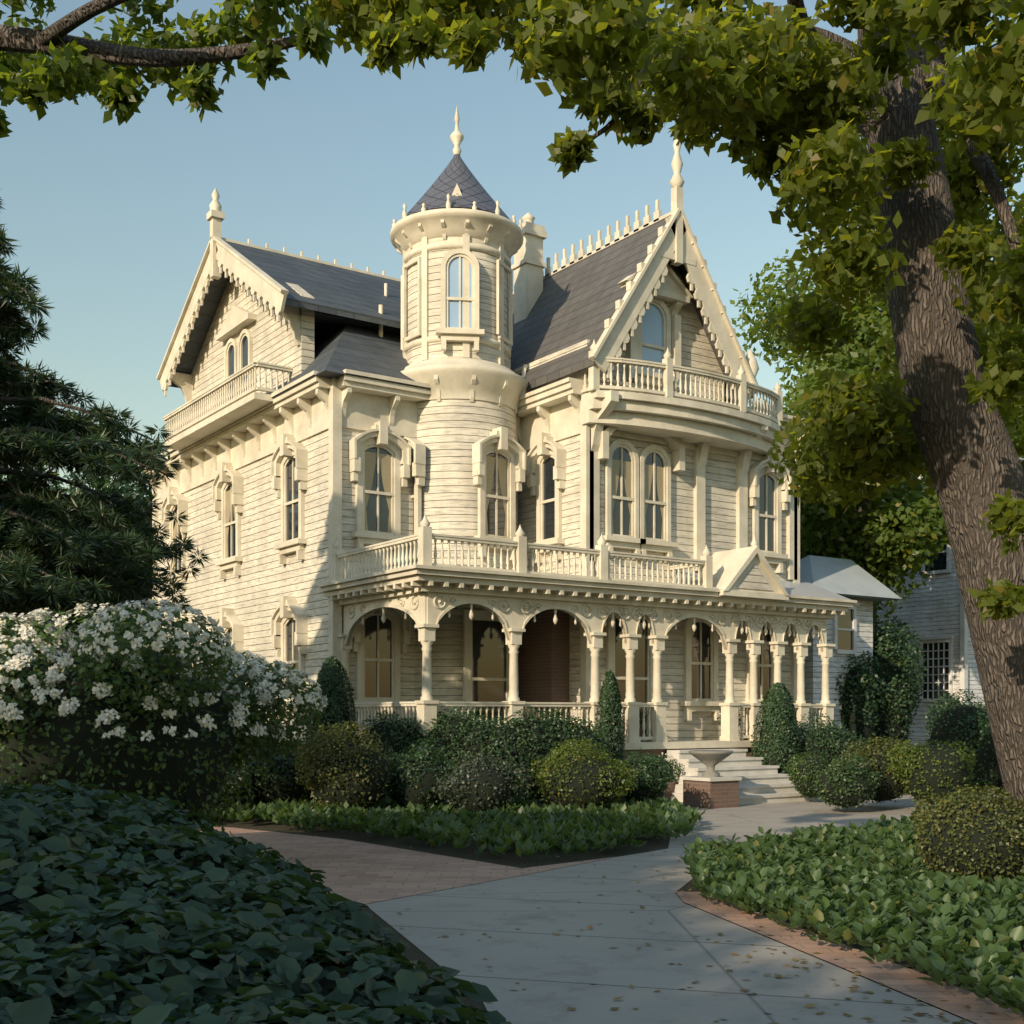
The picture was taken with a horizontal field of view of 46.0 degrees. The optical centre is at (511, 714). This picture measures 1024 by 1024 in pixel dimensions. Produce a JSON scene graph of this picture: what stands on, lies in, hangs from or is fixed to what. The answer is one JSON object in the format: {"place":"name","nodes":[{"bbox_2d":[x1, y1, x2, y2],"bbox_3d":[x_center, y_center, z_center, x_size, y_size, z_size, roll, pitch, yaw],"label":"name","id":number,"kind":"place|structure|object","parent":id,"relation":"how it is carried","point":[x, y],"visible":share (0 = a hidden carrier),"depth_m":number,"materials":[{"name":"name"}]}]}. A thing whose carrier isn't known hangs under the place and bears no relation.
{"place":"outdoors","nodes":[
{"label":"outdoors","id":0,"kind":"place"},
{"bbox_2d":[0,0,1023,505],"label":"sky","id":1,"kind":"structure","parent":0,"point":[110,222],"materials":[{"name":"blue"}]},
{"bbox_2d":[197,795,997,1023],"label":"path","id":2,"kind":"structure","parent":0,"point":[555,976],"depth_m":9.32,"materials":[{"name":"grey concrete"}]},
{"bbox_2d":[341,837,993,1023],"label":"path litter","id":3,"kind":"object","parent":2,"relation":"on","point":[779,976],"visible":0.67,"depth_m":7.77,"materials":[{"name":"brown plant"}]},
{"bbox_2d":[191,786,1023,1023],"bbox_3d":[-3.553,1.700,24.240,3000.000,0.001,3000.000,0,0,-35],"label":"ground","id":4,"kind":"structure","parent":0,"point":[511,857],"depth_m":14.80,"materials":[{"name":"brown soil"}]},
{"bbox_2d":[0,598,327,830],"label":"shrub","id":5,"kind":"object","parent":4,"relation":"on","point":[244,742],"depth_m":11.79,"materials":[{"name":"plant"}]},
{"bbox_2d":[195,802,228,818],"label":"bed plants","id":6,"kind":"object","parent":4,"relation":"on","point":[215,811],"visible":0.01,"depth_m":19.01,"materials":[{"name":"green plant"}]},
{"bbox_2d":[205,755,255,806],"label":"shrub","id":7,"kind":"object","parent":4,"relation":"on","point":[242,777],"visible":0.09,"depth_m":19.67,"materials":[{"name":"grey plant"}]},
{"bbox_2d":[0,779,511,1023],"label":"plants","id":8,"kind":"object","parent":4,"relation":"on","point":[54,845],"visible":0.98,"depth_m":5.10,"materials":[{"name":"green plant"}]},
{"bbox_2d":[231,697,287,759],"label":"shrub","id":9,"kind":"object","parent":4,"relation":"on","point":[267,729],"visible":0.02,"depth_m":22.63,"materials":[{"name":"green plant"}]},
{"bbox_2d":[242,744,310,804],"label":"shrub","id":10,"kind":"object","parent":4,"relation":"on","point":[291,762],"visible":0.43,"depth_m":20.04,"materials":[{"name":"green plant"}]},
{"bbox_2d":[298,656,359,801],"bbox_3d":[-3.112,0.353,20.964,1.199,2.795,1.238,0,0,-35],"label":"cone shrub","id":11,"kind":"object","parent":4,"relation":"on","point":[327,667],"visible":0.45,"depth_m":20.79,"materials":[{"name":"green plant"}]},
{"bbox_2d":[291,720,397,807],"bbox_3d":[-2.681,0.844,19.304,1.715,1.546,1.628,0,0,-35],"label":"shrub","id":12,"kind":"object","parent":4,"relation":"on","point":[308,757],"visible":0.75,"depth_m":18.93,"materials":[{"name":"green plant"}]},
{"bbox_2d":[385,738,455,807],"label":"shrub","id":13,"kind":"object","parent":4,"relation":"on","point":[437,758],"visible":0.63,"depth_m":19.52,"materials":[{"name":"green plant"}]},
{"bbox_2d":[225,789,705,856],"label":"bed plants","id":14,"kind":"object","parent":4,"relation":"on","point":[526,827],"visible":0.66,"depth_m":16.73,"materials":[{"name":"green plant"}]},
{"bbox_2d":[432,750,532,811],"bbox_3d":[-0.554,1.103,19.077,1.670,1.095,1.350,0,0,-35],"label":"shrub","id":15,"kind":"object","parent":4,"relation":"on","point":[499,765],"visible":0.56,"depth_m":18.83,"materials":[{"name":"green plant"}]},
{"bbox_2d":[357,706,612,803],"bbox_3d":[-0.564,0.754,21.591,4.760,1.825,1.677,0,0,0],"label":"hedge","id":16,"kind":"object","parent":4,"relation":"on","point":[510,722],"visible":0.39,"depth_m":21.27,"materials":[{"name":"green plant"}]},
{"bbox_2d":[143,107,856,808],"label":"house","id":17,"kind":"structure","parent":4,"relation":"on","point":[449,469],"depth_m":25.39,"materials":[{"name":"beige wood"}]},
{"bbox_2d":[469,706,742,784],"bbox_3d":[2.397,0.615,24.561,7.144,1.686,3.260,0,0,-11],"label":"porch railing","id":18,"kind":"object","parent":17,"relation":"attached to","point":[558,714],"depth_m":23.82,"materials":[{"name":"beige wood"}]},
{"bbox_2d":[0,0,1023,809],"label":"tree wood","id":19,"kind":"object","parent":4,"relation":"on","point":[970,458],"visible":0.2,"depth_m":11.79,"materials":[{"name":"brown plant"}]},
{"bbox_2d":[0,467,100,583],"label":"tree","id":20,"kind":"object","parent":19,"relation":"attached to","point":[9,475],"visible":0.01,"depth_m":39.58,"materials":[{"name":"green plant"}]},
{"bbox_2d":[0,457,151,627],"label":"tree","id":21,"kind":"object","parent":19,"relation":"attached to","point":[127,487],"depth_m":44.56,"materials":[{"name":"green plant"}]},
{"bbox_2d":[0,189,214,653],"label":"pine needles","id":22,"kind":"object","parent":19,"relation":"attached to","point":[26,538],"visible":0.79,"depth_m":16.73,"materials":[{"name":"green plant"}]},
{"bbox_2d":[0,0,336,137],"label":"tree foliage","id":23,"kind":"object","parent":19,"relation":"attached to","point":[71,73],"visible":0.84,"depth_m":7.08,"materials":[{"name":"green plant"}]},
{"bbox_2d":[290,0,1023,621],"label":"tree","id":24,"kind":"object","parent":19,"relation":"attached to","point":[768,96],"visible":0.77,"depth_m":9.98,"materials":[{"name":"green plant"}]},
{"bbox_2d":[0,635,1023,1023],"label":"shrub","id":25,"kind":"object","parent":4,"relation":"on","point":[174,773],"visible":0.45,"depth_m":18.77,"materials":[{"name":"green plant"}]},
{"bbox_2d":[837,735,912,803],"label":"shrub","id":26,"kind":"object","parent":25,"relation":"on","point":[890,743],"visible":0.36,"depth_m":21.76,"materials":[{"name":"green plant"}]},
{"bbox_2d":[882,739,978,806],"bbox_3d":[7.328,1.020,21.088,1.515,1.231,1.406,0,0,26],"label":"shrub","id":27,"kind":"object","parent":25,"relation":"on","point":[904,753],"visible":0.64,"depth_m":20.79,"materials":[{"name":"green plant"}]},
{"bbox_2d":[528,737,638,808],"bbox_3d":[1.161,0.990,19.604,1.826,1.273,1.577,0,0,4],"label":"shrub","id":28,"kind":"object","parent":4,"relation":"on","point":[626,780],"visible":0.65,"depth_m":19.30,"materials":[{"name":"green plant"}]},
{"bbox_2d":[595,670,624,801],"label":"cone shrub","id":29,"kind":"object","parent":4,"relation":"on","point":[612,679],"visible":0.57,"depth_m":23.04,"materials":[{"name":"green plant"}]},
{"bbox_2d":[615,748,674,806],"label":"shrub","id":30,"kind":"object","parent":4,"relation":"on","point":[664,772],"visible":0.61,"depth_m":20.61,"materials":[{"name":"green plant"}]},
{"bbox_2d":[751,682,803,773],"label":"cone shrub","id":31,"kind":"object","parent":4,"relation":"on","point":[777,687],"visible":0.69,"depth_m":25.11,"materials":[{"name":"green plant"}]},
{"bbox_2d":[785,752,829,799],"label":"shrub","id":32,"kind":"object","parent":4,"relation":"on","point":[792,769],"visible":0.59,"depth_m":23.27,"materials":[{"name":"green plant"}]},
{"bbox_2d":[799,711,867,763],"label":"shrub","id":33,"kind":"object","parent":4,"relation":"on","point":[821,724],"visible":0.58,"depth_m":25.03,"materials":[{"name":"green plant"}]},
{"bbox_2d":[813,751,882,808],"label":"shrub","id":34,"kind":"object","parent":4,"relation":"on","point":[873,778],"visible":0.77,"depth_m":20.70,"materials":[{"name":"green plant"}]},
{"bbox_2d":[676,892,1023,1023],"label":"brick edging","id":35,"kind":"object","parent":4,"relation":"on","point":[890,974],"visible":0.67,"depth_m":8.03,"materials":[{"name":"brown brick"}]},
{"bbox_2d":[679,811,1023,1015],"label":"bed plants","id":36,"kind":"object","parent":4,"relation":"on","point":[887,885],"visible":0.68,"depth_m":9.87,"materials":[{"name":"green plant"}]},
{"bbox_2d":[758,361,950,619],"bbox_3d":[9.414,-6.030,32.782,7.000,7.119,6.833,0,0,-35],"label":"tree","id":37,"kind":"object","parent":4,"relation":"on","point":[915,518],"visible":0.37,"depth_m":31.55,"materials":[{"name":"green plant"}]},
{"bbox_2d":[834,650,886,749],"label":"dark shrub","id":38,"kind":"object","parent":4,"relation":"on","point":[872,677],"visible":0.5,"depth_m":29.53,"materials":[{"name":"green plant"}]},
{"bbox_2d":[729,249,1023,490],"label":"tree","id":39,"kind":"object","parent":4,"relation":"on","point":[871,320],"visible":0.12,"depth_m":41.65,"materials":[{"name":"green plant"}]},
{"bbox_2d":[873,615,926,746],"bbox_3d":[9.467,-0.625,30.994,1.826,4.025,2.383,0,0,-62],"label":"dark shrub","id":40,"kind":"object","parent":4,"relation":"on","point":[915,685],"visible":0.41,"depth_m":30.43,"materials":[{"name":"green plant"}]},
{"bbox_2d":[800,456,1023,749],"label":"neighbour house","id":41,"kind":"structure","parent":4,"relation":"on","point":[932,612],"depth_m":36.15,"materials":[{"name":"white"}]},
{"bbox_2d":[924,688,988,785],"bbox_3d":[9.792,0.473,25.874,1.674,2.134,2.348,0,0,-14],"label":"shrub","id":42,"kind":"object","parent":4,"relation":"on","point":[950,700],"visible":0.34,"depth_m":25.91,"materials":[{"name":"green plant"}]},
{"bbox_2d":[909,783,1023,883],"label":"shrub","id":43,"kind":"object","parent":4,"relation":"on","point":[973,795],"visible":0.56,"depth_m":11.15,"materials":[{"name":"green plant"}]},
{"bbox_2d":[967,779,993,788],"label":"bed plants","id":44,"kind":"object","parent":4,"relation":"on","point":[981,783],"depth_m":26.83,"materials":[{"name":"green plant"}]},
{"bbox_2d":[975,697,1003,794],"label":"shrub","id":45,"kind":"object","parent":4,"relation":"on","point":[986,726],"visible":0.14,"depth_m":21.99,"materials":[{"name":"green plant"}]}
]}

